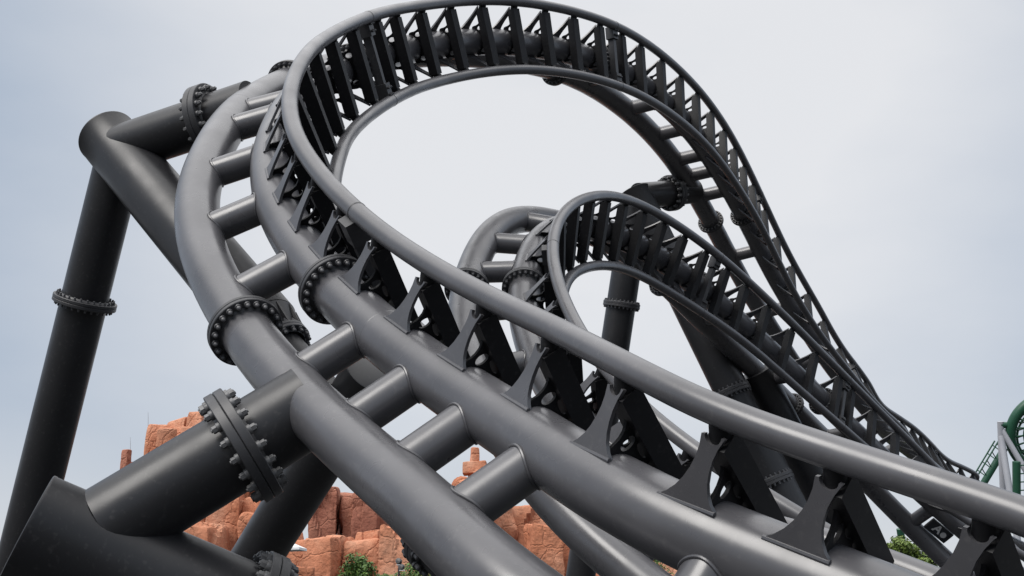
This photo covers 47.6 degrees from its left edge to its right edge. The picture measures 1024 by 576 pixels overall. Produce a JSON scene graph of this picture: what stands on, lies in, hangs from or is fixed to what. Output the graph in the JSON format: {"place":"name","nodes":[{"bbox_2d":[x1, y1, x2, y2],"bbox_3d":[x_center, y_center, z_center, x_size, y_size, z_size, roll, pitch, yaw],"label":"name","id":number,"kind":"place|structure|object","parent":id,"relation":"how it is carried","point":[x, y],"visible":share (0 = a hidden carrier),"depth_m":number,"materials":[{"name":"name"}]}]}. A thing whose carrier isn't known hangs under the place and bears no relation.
{"place":"outdoors","nodes":[
{"label":"outdoors","id":0,"kind":"place"},
{"bbox_2d":[0,0,1023,566],"label":"sky","id":1,"kind":"structure","parent":0,"point":[883,140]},
{"bbox_2d":[653,559,674,574],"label":"shrub","id":2,"kind":"object","parent":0,"point":[659,564],"visible":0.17,"depth_m":51.99,"materials":[{"name":"green plant"}]},
{"bbox_2d":[896,400,1023,559],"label":"green roller coaster","id":3,"kind":"object","parent":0,"point":[1008,436],"visible":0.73,"depth_m":61.73,"materials":[{"name":"paint"}]},
{"label":"ground","id":4,"kind":"structure","parent":0,"visible":0},
{"bbox_2d":[120,449,131,468],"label":"rock turret","id":5,"kind":"object","parent":4,"relation":"on","point":[126,454],"visible":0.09,"depth_m":75.83,"materials":[{"name":"brown stone"}]},
{"bbox_2d":[0,369,310,575],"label":"coaster support","id":6,"kind":"object","parent":4,"relation":"on","point":[139,516],"visible":1,"depth_m":8.29,"materials":[{"name":"paint"}]},
{"bbox_2d":[174,0,1023,575],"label":"roller coaster track","id":7,"kind":"structure","parent":6,"relation":"on","point":[644,492],"depth_m":8.43,"materials":[{"name":"metal"}]},
{"bbox_2d":[0,81,384,573],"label":"coaster support","id":8,"kind":"object","parent":4,"relation":"on","point":[135,174],"visible":0.55,"depth_m":15.29,"materials":[{"name":"paint"}]},
{"bbox_2d":[144,411,253,497],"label":"rock peak","id":9,"kind":"object","parent":4,"relation":"on","point":[157,435],"visible":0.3,"depth_m":72.84,"materials":[{"name":"orange stone"}]},
{"bbox_2d":[184,494,303,550],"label":"rock cliff","id":10,"kind":"structure","parent":4,"relation":"on","point":[224,527],"depth_m":64.82,"materials":[{"name":"orange stone"}]},
{"bbox_2d":[290,544,306,551],"bbox_3d":[-7.945,10.887,39.522,1.480,4.626,1.480,0,-15,0],"label":"canopy","id":11,"kind":"object","parent":4,"relation":"on","point":[295,547],"visible":0.21,"depth_m":39.89,"materials":[{"name":"white fabric"}]},
{"bbox_2d":[308,486,387,538],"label":"rock cliff","id":12,"kind":"structure","parent":4,"relation":"on","point":[345,514],"depth_m":75.06,"materials":[{"name":"brown stone"}]},
{"bbox_2d":[336,552,377,575],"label":"shrub","id":13,"kind":"object","parent":4,"relation":"on","point":[360,565],"visible":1,"depth_m":45.82,"materials":[{"name":"green plant"}]},
{"bbox_2d":[287,524,428,575],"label":"rock ledge","id":14,"kind":"object","parent":4,"relation":"on","point":[382,548],"visible":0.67,"depth_m":61.21,"materials":[{"name":"orange stone"}]},
{"bbox_2d":[395,558,404,575],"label":"lamp post","id":15,"kind":"object","parent":4,"relation":"on","point":[398,561],"visible":1,"depth_m":41.81,"materials":[{"name":"grey metal"}]},
{"bbox_2d":[374,563,430,575],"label":"shrub","id":16,"kind":"object","parent":4,"relation":"on","point":[411,572],"visible":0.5,"depth_m":45.81,"materials":[{"name":"green plant"}]},
{"bbox_2d":[400,539,435,575],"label":"coaster support","id":17,"kind":"object","parent":4,"relation":"on","point":[417,563],"visible":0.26,"depth_m":7.40,"materials":[{"name":"paint"}]},
{"bbox_2d":[451,447,517,539],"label":"balanced rock","id":18,"kind":"object","parent":4,"relation":"on","point":[506,522],"visible":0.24,"depth_m":71.29,"materials":[{"name":"orange stone"}]},
{"bbox_2d":[512,505,676,575],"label":"rock cliff","id":19,"kind":"structure","parent":4,"relation":"on","point":[538,537],"depth_m":66.63,"materials":[{"name":"orange stone"}]},
{"bbox_2d":[566,175,806,575],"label":"coaster support","id":20,"kind":"object","parent":4,"relation":"on","point":[723,374],"visible":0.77,"depth_m":25.96,"materials":[{"name":"paint"}]},
{"bbox_2d":[444,190,1023,575],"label":"roller coaster track","id":21,"kind":"structure","parent":20,"relation":"on","point":[546,257],"depth_m":20.50,"materials":[{"name":"grey metal"}]},
{"bbox_2d":[924,518,953,542],"bbox_3d":[10.012,5.694,27.221,0.657,0.577,0.271,4,-16,-16],"label":"zone board","id":22,"kind":"object","parent":21,"relation":"attached to","point":[938,530],"visible":1,"depth_m":27.22,"materials":[{"name":"paint"}]},
{"bbox_2d":[744,364,830,523],"bbox_3d":[7.542,5.637,25.693,5.629,7.609,1.436,9,-17,-30],"label":"coaster support","id":23,"kind":"object","parent":4,"relation":"on","point":[769,394],"visible":0.2,"depth_m":25.19,"materials":[{"name":"paint"}]},
{"bbox_2d":[887,535,937,566],"bbox_3d":[15.188,11.884,43.865,3.174,4.954,1.765,0,-15,0],"label":"tree","id":24,"kind":"object","parent":4,"relation":"on","point":[900,543],"visible":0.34,"depth_m":43.84,"materials":[{"name":"green plant"}]}
]}

